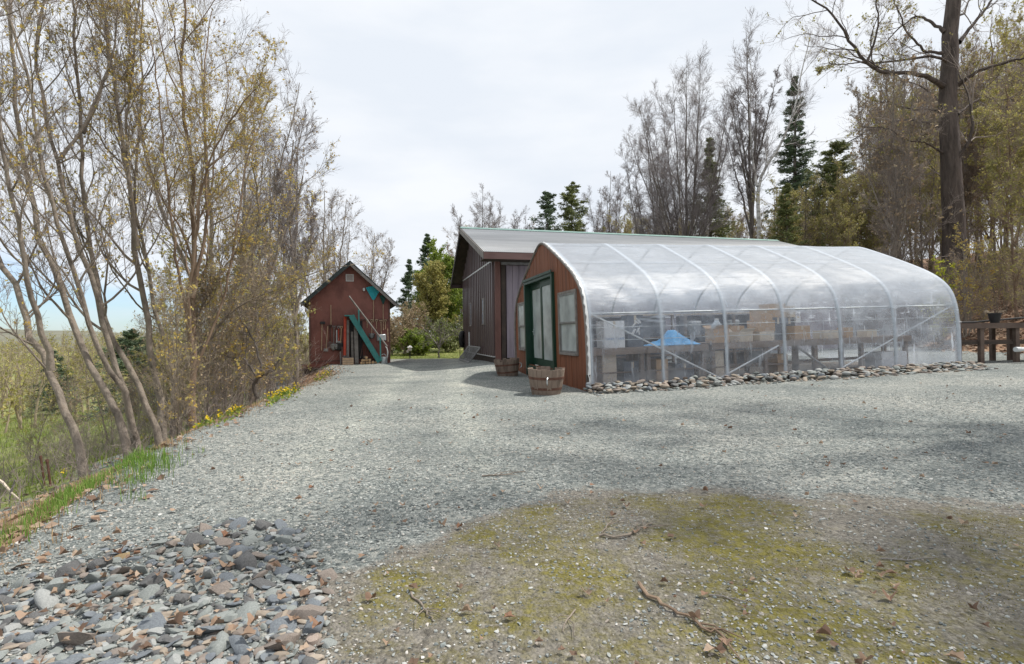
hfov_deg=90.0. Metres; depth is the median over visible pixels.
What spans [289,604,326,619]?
stone
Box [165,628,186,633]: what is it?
stone
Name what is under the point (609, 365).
box
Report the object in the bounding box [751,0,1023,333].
oak tree
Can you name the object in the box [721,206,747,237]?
woodland tree
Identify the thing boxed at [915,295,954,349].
sapling
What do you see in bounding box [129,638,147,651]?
stone
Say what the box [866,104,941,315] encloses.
woodland tree
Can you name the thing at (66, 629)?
stone
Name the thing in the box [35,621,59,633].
stone
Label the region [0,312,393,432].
wood
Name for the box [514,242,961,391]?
greenhouse
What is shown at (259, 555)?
stone
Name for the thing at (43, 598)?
stone
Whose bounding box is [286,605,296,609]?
stone
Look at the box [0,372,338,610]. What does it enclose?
dry grass
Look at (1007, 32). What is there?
woodland tree
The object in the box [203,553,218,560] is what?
stone
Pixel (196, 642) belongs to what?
stone
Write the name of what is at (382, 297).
leaf rake
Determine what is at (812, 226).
woodland tree
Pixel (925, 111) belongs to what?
woodland tree
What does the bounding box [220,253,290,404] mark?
sapling
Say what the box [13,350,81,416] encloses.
spruce tree
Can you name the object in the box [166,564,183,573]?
stone
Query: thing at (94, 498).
grass
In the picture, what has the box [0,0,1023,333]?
sky
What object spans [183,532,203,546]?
stone
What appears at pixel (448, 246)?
woodland tree
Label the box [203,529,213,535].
stone
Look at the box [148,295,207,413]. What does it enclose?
sapling
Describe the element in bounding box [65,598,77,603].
stone
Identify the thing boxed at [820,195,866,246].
woodland tree
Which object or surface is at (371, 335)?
shovel
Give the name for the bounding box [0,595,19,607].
stone
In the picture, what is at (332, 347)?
shovel
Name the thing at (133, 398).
sapling
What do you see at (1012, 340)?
fence
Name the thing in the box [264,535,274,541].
stone
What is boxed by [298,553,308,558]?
stone
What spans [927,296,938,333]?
sapling
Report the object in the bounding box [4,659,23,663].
stone
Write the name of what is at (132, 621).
stone
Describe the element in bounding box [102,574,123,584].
stone
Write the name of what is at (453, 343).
evergreen shrub
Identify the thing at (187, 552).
stone
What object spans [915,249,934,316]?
sapling
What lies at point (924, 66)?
woodland tree
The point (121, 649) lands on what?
stone
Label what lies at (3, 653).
stone
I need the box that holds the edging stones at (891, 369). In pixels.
[587,361,998,390]
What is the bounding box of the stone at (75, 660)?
[48,656,82,663]
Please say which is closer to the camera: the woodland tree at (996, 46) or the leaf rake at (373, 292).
the leaf rake at (373, 292)
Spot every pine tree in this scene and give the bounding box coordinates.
[528,191,564,230]
[555,181,590,231]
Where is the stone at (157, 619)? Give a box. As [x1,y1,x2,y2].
[136,612,166,629]
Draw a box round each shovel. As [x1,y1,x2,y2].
[330,326,335,350]
[335,326,343,350]
[369,319,374,338]
[377,320,385,340]
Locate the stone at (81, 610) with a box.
[75,606,89,615]
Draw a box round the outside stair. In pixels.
[345,296,386,362]
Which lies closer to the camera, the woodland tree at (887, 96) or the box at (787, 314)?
the box at (787, 314)
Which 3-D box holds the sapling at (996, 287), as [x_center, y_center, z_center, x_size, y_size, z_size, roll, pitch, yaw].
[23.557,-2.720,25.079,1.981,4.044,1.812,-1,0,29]
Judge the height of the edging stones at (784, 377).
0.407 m
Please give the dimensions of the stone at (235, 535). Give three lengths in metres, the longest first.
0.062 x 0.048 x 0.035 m
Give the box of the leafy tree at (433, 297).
[399,256,461,351]
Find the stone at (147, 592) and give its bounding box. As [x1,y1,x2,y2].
[137,584,159,600]
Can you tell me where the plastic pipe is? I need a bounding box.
[1013,347,1023,351]
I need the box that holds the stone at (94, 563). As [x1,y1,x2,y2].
[87,557,112,569]
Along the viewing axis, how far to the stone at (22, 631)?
2.07 m
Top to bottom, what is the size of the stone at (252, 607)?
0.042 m
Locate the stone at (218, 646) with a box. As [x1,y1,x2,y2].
[205,630,229,655]
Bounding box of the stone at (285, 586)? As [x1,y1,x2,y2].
[282,584,295,589]
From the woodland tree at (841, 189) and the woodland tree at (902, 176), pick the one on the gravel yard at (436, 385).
the woodland tree at (902, 176)
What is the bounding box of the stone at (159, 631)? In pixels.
[146,627,165,635]
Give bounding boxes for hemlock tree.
[62,329,180,422]
[687,137,740,237]
[768,182,809,244]
[794,137,889,252]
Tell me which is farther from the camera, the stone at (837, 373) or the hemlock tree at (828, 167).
the hemlock tree at (828, 167)
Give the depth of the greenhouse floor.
14.40 m
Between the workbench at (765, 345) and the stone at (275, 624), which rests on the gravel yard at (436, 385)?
the stone at (275, 624)
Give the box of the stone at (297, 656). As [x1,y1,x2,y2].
[293,652,308,658]
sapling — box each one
[4,374,68,464]
[43,358,97,450]
[61,327,148,443]
[121,329,186,433]
[121,345,166,434]
[125,264,187,424]
[136,255,217,436]
[138,242,240,429]
[141,227,276,419]
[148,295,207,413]
[169,250,244,423]
[175,279,231,415]
[196,275,256,397]
[197,251,272,413]
[198,215,291,409]
[210,320,253,410]
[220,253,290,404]
[224,279,282,400]
[227,228,325,395]
[228,302,267,387]
[240,241,306,389]
[259,302,311,391]
[273,290,303,385]
[275,253,321,361]
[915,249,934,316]
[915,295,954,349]
[921,255,961,339]
[927,266,936,332]
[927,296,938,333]
[931,256,973,332]
[936,221,998,337]
[945,235,1000,333]
[968,236,1013,312]
[986,246,1010,289]
[989,250,1020,311]
[991,217,1023,305]
[996,232,1023,305]
[999,221,1023,313]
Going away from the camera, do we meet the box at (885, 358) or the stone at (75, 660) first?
the stone at (75, 660)
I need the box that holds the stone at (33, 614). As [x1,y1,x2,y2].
[28,608,47,618]
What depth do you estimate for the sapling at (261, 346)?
13.61 m
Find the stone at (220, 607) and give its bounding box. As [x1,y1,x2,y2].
[214,604,224,612]
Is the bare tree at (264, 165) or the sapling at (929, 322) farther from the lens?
the sapling at (929, 322)
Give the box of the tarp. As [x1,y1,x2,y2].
[644,330,699,345]
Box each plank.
[343,317,345,356]
[347,320,348,356]
[351,332,353,356]
[354,327,358,363]
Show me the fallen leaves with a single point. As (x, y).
(720, 648)
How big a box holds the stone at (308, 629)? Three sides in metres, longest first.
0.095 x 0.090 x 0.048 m
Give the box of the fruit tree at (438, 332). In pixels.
[410,315,462,357]
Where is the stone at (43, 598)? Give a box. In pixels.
[33,588,59,609]
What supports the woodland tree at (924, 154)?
on the hillside
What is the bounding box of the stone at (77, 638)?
[57,632,96,645]
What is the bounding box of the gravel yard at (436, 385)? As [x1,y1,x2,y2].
[0,345,1023,663]
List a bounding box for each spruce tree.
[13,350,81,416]
[226,209,307,372]
[393,259,419,350]
[401,233,448,349]
[761,75,822,239]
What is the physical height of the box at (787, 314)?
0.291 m
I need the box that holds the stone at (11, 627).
[3,621,25,632]
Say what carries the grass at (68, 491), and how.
on the meadow
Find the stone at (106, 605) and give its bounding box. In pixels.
[103,602,117,607]
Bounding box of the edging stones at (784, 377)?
[583,362,993,395]
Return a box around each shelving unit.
[590,314,674,367]
[676,312,780,367]
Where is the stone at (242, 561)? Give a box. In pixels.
[233,552,256,570]
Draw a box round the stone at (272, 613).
[267,611,281,615]
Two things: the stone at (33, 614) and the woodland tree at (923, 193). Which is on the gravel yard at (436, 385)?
the stone at (33, 614)
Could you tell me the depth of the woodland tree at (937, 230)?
27.98 m
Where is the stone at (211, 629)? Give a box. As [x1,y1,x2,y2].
[199,625,225,633]
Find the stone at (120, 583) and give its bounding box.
[113,581,129,589]
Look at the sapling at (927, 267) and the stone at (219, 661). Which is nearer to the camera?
the stone at (219, 661)
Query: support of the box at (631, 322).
on the workbench at (629, 351)
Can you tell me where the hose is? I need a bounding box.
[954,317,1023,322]
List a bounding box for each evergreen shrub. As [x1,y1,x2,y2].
[391,327,438,355]
[428,318,462,352]
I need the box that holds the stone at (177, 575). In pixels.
[172,572,181,580]
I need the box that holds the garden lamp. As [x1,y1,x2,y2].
[407,345,412,357]
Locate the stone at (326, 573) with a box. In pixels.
[317,568,336,580]
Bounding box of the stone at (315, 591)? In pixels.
[307,589,322,595]
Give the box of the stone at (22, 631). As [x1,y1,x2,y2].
[14,630,32,635]
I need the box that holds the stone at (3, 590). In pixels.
[0,586,13,595]
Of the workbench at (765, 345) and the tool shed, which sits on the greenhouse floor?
the workbench at (765, 345)
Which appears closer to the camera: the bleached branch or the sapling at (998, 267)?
the bleached branch
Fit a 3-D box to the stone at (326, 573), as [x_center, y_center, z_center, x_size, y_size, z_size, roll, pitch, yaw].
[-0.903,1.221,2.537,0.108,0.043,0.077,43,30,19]
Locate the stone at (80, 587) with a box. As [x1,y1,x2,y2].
[61,584,88,595]
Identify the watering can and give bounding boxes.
[380,346,387,362]
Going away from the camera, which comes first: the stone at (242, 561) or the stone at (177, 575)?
the stone at (177, 575)
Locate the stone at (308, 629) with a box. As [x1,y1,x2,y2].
[303,615,324,633]
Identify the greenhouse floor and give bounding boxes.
[640,361,880,383]
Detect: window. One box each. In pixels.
[481,298,484,324]
[517,302,524,350]
[557,289,578,355]
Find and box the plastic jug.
[711,318,720,328]
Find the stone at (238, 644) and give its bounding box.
[228,635,254,657]
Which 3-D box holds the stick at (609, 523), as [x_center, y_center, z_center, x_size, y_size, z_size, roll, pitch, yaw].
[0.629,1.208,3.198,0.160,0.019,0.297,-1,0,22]
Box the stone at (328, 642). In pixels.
[321,638,337,648]
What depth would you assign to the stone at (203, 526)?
3.15 m
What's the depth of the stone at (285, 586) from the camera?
2.43 m
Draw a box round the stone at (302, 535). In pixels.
[298,533,306,538]
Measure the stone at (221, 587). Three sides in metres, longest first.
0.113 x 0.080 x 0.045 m
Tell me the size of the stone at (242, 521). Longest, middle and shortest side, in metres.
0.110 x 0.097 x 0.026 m
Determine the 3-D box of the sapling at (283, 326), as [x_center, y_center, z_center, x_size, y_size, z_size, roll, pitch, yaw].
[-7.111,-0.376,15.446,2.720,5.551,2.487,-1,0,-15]
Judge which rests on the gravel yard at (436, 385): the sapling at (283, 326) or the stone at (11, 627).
the stone at (11, 627)
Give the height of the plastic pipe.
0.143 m
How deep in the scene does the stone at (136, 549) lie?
2.85 m
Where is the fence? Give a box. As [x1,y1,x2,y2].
[923,323,1023,362]
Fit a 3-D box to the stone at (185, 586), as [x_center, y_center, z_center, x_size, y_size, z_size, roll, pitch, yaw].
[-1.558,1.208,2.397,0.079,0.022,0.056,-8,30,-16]
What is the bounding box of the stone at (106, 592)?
[95,591,110,599]
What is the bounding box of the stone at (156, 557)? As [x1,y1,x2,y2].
[148,555,160,560]
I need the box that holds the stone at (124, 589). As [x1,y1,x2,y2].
[109,584,135,597]
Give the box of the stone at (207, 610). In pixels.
[196,605,212,619]
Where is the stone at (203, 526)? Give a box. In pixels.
[199,523,211,532]
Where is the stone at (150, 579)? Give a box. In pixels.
[140,572,164,586]
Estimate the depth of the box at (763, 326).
12.54 m
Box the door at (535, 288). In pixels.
[530,282,541,365]
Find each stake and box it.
[39,455,45,485]
[45,459,51,486]
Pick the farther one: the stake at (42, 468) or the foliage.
the foliage
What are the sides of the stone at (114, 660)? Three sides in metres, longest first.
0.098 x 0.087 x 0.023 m
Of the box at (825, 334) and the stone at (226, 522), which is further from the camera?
the box at (825, 334)
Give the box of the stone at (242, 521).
[228,517,246,529]
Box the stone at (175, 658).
[166,653,180,663]
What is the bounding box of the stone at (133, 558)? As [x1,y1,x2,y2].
[121,556,142,562]
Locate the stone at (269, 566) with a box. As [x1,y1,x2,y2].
[266,563,275,570]
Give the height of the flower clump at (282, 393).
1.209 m
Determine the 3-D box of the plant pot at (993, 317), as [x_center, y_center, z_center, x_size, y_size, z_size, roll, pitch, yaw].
[13.767,-0.446,14.595,0.483,0.372,0.464,-1,0,0]
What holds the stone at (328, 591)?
on the gravel yard at (436, 385)
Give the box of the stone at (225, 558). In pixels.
[220,555,232,562]
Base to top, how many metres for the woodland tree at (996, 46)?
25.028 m
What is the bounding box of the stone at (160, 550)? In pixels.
[155,546,165,554]
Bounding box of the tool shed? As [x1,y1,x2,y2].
[301,261,397,376]
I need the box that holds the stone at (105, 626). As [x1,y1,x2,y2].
[92,620,122,631]
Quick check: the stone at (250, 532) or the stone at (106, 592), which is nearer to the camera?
the stone at (106, 592)
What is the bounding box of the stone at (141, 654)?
[131,648,152,658]
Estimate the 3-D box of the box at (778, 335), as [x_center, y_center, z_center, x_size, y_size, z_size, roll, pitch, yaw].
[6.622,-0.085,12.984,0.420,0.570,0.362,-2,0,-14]
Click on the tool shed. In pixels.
(353, 281)
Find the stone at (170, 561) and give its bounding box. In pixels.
[162,556,176,567]
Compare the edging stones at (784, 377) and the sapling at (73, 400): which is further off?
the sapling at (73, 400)
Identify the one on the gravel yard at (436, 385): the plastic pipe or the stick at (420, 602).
the stick at (420, 602)
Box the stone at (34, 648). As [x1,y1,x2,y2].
[25,640,48,654]
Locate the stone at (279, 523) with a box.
[274,519,287,528]
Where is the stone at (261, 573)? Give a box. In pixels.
[252,569,267,579]
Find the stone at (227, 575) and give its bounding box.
[218,572,234,582]
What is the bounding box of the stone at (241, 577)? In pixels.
[236,574,248,582]
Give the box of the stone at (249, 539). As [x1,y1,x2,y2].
[240,534,258,545]
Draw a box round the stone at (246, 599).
[244,595,254,603]
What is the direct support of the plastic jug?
in the box at (718, 331)
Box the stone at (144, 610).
[138,604,164,615]
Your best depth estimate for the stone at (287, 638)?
1.96 m
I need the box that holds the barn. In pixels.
[450,227,845,362]
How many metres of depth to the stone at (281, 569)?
2.58 m
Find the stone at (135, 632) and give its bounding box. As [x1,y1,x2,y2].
[121,629,140,642]
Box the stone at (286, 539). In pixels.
[274,535,292,543]
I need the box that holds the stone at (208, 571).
[201,566,215,578]
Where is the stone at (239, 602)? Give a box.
[226,600,241,605]
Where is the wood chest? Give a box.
[342,357,353,364]
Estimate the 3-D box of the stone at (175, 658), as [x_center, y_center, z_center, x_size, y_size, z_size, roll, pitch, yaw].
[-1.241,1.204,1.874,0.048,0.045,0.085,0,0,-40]
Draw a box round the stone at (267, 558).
[264,555,278,561]
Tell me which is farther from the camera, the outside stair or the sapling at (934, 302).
the sapling at (934, 302)
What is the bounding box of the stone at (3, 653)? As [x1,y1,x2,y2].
[0,649,8,658]
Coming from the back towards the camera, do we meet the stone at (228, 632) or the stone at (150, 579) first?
the stone at (150, 579)
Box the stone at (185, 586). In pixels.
[170,583,188,593]
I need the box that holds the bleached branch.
[0,479,20,503]
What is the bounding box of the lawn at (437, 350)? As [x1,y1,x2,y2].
[390,348,462,358]
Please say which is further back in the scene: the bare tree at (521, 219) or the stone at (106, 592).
the bare tree at (521, 219)
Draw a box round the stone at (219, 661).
[209,658,232,663]
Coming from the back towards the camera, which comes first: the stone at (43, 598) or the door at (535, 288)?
the door at (535, 288)
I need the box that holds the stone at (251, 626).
[243,624,260,630]
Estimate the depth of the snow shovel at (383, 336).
22.83 m
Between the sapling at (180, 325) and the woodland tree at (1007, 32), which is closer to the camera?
the sapling at (180, 325)
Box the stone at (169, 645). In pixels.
[164,637,180,647]
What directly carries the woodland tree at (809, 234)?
on the hillside
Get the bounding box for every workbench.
[592,347,646,382]
[632,344,708,382]
[693,339,820,376]
[797,335,911,369]
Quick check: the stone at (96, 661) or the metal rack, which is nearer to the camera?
the stone at (96, 661)
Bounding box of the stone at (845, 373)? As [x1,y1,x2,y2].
[842,371,850,375]
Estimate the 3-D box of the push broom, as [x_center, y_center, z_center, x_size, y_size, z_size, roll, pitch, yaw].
[-8.174,0.171,22.098,0.200,1.251,0.090,-1,0,-18]
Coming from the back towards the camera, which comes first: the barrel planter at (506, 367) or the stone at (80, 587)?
the barrel planter at (506, 367)
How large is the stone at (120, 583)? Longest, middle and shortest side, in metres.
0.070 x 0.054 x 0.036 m
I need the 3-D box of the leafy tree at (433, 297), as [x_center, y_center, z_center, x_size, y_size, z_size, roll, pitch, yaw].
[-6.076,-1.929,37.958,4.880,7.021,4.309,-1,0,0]
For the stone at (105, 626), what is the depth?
2.10 m
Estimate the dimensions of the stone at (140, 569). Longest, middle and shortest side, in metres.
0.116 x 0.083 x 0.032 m
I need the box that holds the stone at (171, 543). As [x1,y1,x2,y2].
[165,541,178,546]
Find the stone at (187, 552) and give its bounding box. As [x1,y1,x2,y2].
[181,547,192,557]
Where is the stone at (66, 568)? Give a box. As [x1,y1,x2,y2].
[55,560,81,577]
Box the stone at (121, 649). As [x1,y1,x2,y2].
[108,647,127,654]
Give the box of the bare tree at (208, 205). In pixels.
[101,0,307,429]
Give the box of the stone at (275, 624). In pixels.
[269,616,296,633]
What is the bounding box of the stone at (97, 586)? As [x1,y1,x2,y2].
[82,582,102,594]
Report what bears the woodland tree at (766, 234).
on the hillside
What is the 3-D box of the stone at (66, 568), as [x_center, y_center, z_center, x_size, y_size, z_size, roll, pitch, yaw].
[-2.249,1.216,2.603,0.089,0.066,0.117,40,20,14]
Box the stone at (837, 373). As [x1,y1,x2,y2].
[833,372,841,375]
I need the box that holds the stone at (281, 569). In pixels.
[273,564,293,575]
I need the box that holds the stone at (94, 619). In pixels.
[85,613,102,626]
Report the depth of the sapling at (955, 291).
22.93 m
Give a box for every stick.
[37,590,78,656]
[88,615,175,654]
[410,591,449,628]
[482,471,525,476]
[550,609,575,636]
[599,518,666,537]
[601,517,629,532]
[637,581,745,660]
[709,594,765,614]
[881,552,938,560]
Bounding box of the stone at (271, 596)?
[266,594,276,603]
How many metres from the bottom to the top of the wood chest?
0.320 m
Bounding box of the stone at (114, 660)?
[98,657,124,663]
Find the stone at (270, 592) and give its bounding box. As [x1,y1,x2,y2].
[263,588,280,597]
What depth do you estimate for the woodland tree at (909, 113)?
32.11 m
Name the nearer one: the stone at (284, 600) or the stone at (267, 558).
the stone at (284, 600)
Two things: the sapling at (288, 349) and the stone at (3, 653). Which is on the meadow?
the sapling at (288, 349)
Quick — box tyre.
[459,331,464,347]
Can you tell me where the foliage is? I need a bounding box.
[0,330,457,366]
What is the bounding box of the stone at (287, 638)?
[263,632,300,650]
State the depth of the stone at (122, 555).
2.77 m
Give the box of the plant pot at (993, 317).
[984,310,1004,322]
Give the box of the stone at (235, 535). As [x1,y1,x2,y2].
[231,532,241,538]
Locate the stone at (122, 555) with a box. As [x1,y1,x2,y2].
[113,552,129,558]
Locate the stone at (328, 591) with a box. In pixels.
[321,588,334,594]
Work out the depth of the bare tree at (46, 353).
7.75 m
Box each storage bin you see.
[687,321,701,334]
[726,320,739,325]
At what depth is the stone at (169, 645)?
1.97 m
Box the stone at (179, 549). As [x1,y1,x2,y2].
[174,547,184,551]
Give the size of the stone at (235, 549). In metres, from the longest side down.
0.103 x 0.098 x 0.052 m
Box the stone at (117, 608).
[110,604,122,611]
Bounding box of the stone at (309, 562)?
[304,560,318,565]
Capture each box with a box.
[596,321,624,347]
[596,355,616,383]
[616,360,638,382]
[621,315,643,346]
[651,358,668,381]
[668,362,693,379]
[703,325,730,342]
[706,350,723,377]
[729,326,743,331]
[729,328,755,341]
[747,320,774,331]
[749,310,771,320]
[753,331,774,340]
[759,304,784,316]
[768,353,787,372]
[772,317,785,339]
[785,306,794,317]
[785,317,794,325]
[785,325,809,339]
[794,316,800,322]
[813,330,838,338]
[837,327,852,337]
[857,330,876,336]
[864,351,906,367]
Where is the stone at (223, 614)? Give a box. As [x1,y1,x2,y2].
[209,610,234,623]
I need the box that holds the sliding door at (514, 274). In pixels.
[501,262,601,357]
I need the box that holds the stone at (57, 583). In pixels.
[43,577,68,594]
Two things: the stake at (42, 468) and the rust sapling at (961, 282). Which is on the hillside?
the rust sapling at (961, 282)
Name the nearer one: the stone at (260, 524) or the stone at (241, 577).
the stone at (241, 577)
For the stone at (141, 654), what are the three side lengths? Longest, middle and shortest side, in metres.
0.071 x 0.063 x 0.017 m
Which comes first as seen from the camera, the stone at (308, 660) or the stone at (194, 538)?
the stone at (308, 660)
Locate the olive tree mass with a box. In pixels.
[411,236,462,329]
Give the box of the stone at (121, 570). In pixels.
[110,566,131,574]
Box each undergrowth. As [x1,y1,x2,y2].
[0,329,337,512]
[909,240,1023,339]
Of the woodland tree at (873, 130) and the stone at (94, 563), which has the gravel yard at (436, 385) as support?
the stone at (94, 563)
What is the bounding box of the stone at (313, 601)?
[305,596,321,605]
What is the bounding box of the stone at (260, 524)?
[254,519,272,530]
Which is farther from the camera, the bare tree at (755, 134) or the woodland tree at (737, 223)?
the woodland tree at (737, 223)
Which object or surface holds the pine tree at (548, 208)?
on the hillside
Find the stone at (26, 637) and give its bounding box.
[13,632,35,642]
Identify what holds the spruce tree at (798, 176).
on the hillside
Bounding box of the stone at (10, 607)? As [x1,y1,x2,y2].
[1,604,16,611]
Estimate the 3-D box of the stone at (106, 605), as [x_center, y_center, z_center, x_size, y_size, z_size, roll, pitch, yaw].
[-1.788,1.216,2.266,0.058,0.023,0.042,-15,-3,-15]
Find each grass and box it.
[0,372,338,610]
[0,397,264,546]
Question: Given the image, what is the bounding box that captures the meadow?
[0,343,396,545]
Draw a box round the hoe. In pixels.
[324,326,327,350]
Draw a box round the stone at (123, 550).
[109,547,127,554]
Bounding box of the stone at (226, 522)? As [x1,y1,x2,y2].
[221,520,233,525]
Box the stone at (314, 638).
[305,633,319,645]
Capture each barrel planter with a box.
[494,358,521,375]
[528,366,564,394]
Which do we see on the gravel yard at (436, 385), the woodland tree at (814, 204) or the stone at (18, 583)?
the stone at (18, 583)
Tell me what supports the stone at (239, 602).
on the gravel yard at (436, 385)
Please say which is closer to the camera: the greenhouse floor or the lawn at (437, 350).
the greenhouse floor
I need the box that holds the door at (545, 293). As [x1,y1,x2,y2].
[540,278,552,367]
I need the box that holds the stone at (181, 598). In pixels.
[173,593,190,603]
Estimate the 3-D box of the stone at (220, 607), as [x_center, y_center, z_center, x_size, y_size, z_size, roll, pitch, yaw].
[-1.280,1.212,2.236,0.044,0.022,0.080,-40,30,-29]
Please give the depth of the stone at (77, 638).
1.99 m
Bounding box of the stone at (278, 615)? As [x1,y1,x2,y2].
[272,611,282,620]
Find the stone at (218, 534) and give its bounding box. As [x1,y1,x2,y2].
[213,530,222,537]
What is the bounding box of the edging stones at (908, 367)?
[588,361,987,394]
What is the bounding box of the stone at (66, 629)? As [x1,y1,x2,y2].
[52,621,85,644]
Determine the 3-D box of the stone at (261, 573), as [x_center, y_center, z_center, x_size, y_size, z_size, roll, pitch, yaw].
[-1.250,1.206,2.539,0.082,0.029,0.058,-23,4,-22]
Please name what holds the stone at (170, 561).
on the gravel yard at (436, 385)
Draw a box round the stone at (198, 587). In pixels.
[194,579,210,592]
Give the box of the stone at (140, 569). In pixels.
[129,565,148,574]
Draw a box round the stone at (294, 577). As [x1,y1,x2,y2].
[286,573,306,582]
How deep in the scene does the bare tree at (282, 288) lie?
11.66 m
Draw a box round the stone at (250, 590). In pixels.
[247,587,253,593]
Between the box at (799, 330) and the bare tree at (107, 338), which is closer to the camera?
the bare tree at (107, 338)
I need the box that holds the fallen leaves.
[0,376,1023,663]
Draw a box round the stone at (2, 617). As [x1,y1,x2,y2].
[0,614,14,620]
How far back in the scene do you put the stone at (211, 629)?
2.03 m
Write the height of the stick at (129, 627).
0.024 m
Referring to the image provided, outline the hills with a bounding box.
[0,329,398,352]
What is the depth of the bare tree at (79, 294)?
8.54 m
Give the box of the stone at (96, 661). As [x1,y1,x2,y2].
[90,659,104,663]
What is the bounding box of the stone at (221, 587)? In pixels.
[208,580,232,595]
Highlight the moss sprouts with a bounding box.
[330,506,1016,662]
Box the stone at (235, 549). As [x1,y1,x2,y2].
[228,545,247,555]
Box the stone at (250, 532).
[247,530,257,535]
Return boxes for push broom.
[320,321,324,349]
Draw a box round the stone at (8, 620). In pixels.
[0,616,16,624]
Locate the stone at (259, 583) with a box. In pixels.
[249,577,275,589]
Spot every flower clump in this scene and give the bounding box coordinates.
[191,404,246,430]
[264,382,302,406]
[314,366,332,380]
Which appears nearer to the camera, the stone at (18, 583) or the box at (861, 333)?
the stone at (18, 583)
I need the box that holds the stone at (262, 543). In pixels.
[260,541,266,548]
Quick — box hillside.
[908,249,1023,353]
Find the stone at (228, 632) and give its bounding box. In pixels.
[224,622,235,634]
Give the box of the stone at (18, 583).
[13,576,29,587]
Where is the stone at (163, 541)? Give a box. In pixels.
[150,538,167,544]
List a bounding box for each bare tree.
[0,0,104,479]
[0,0,132,457]
[0,0,142,452]
[0,0,183,449]
[0,0,199,442]
[13,0,162,446]
[56,0,220,437]
[78,0,327,413]
[137,37,329,405]
[165,211,391,434]
[202,68,339,405]
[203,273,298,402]
[206,120,310,386]
[231,115,335,368]
[260,101,323,385]
[280,161,350,297]
[300,195,364,279]
[330,248,374,280]
[355,224,399,293]
[451,183,516,240]
[504,205,530,228]
[579,208,609,232]
[581,171,646,232]
[614,111,689,235]
[621,41,750,236]
[715,8,784,238]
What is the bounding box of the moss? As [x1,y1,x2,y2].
[380,493,1023,663]
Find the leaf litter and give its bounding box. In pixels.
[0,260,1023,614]
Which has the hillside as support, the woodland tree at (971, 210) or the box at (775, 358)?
the woodland tree at (971, 210)
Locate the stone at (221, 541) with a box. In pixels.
[213,537,233,544]
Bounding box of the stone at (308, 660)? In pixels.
[301,656,319,663]
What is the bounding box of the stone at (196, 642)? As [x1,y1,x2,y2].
[191,639,204,645]
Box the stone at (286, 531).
[278,527,295,535]
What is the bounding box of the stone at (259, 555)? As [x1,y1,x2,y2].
[252,552,267,558]
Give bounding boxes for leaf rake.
[366,286,378,321]
[380,295,385,329]
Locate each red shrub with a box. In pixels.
[390,300,430,353]
[390,316,412,353]
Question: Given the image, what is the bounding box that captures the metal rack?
[459,346,480,362]
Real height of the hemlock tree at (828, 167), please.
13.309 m
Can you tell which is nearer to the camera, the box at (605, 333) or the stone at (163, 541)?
the stone at (163, 541)
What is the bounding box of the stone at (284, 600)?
[278,593,291,603]
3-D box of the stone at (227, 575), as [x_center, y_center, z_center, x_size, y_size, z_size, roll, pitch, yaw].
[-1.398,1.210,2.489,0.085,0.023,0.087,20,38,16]
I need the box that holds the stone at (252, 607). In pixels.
[235,601,259,621]
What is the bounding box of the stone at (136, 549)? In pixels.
[130,547,143,551]
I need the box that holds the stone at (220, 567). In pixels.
[214,562,227,572]
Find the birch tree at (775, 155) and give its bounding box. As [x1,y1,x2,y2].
[733,22,838,238]
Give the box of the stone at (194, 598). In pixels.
[190,595,200,601]
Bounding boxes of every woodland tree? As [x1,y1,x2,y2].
[441,226,462,347]
[601,216,631,232]
[606,201,646,233]
[708,213,745,237]
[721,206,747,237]
[726,206,745,237]
[734,216,756,238]
[741,205,768,238]
[751,172,803,244]
[754,221,771,238]
[761,213,775,236]
[774,190,804,245]
[784,184,821,245]
[791,170,828,245]
[799,205,826,245]
[800,220,823,246]
[813,154,871,245]
[815,173,867,246]
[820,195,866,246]
[826,168,878,249]
[834,157,899,254]
[839,60,914,252]
[844,5,973,345]
[847,52,937,262]
[854,187,890,249]
[858,60,911,240]
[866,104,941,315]
[873,78,938,265]
[874,132,941,276]
[884,90,924,255]
[899,124,973,276]
[905,46,983,254]
[906,24,1011,265]
[906,37,983,270]
[909,73,986,255]
[911,70,932,264]
[920,0,1023,281]
[922,33,1019,262]
[936,64,1010,272]
[938,90,986,273]
[958,31,1009,252]
[959,44,1023,302]
[964,57,1023,276]
[969,80,1019,271]
[970,83,1023,317]
[984,50,1023,261]
[986,187,1003,251]
[987,30,1023,256]
[994,10,1023,84]
[999,49,1023,208]
[1014,37,1023,100]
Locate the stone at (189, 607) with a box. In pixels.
[172,602,198,614]
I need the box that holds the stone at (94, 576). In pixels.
[83,571,110,581]
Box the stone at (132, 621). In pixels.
[129,619,142,623]

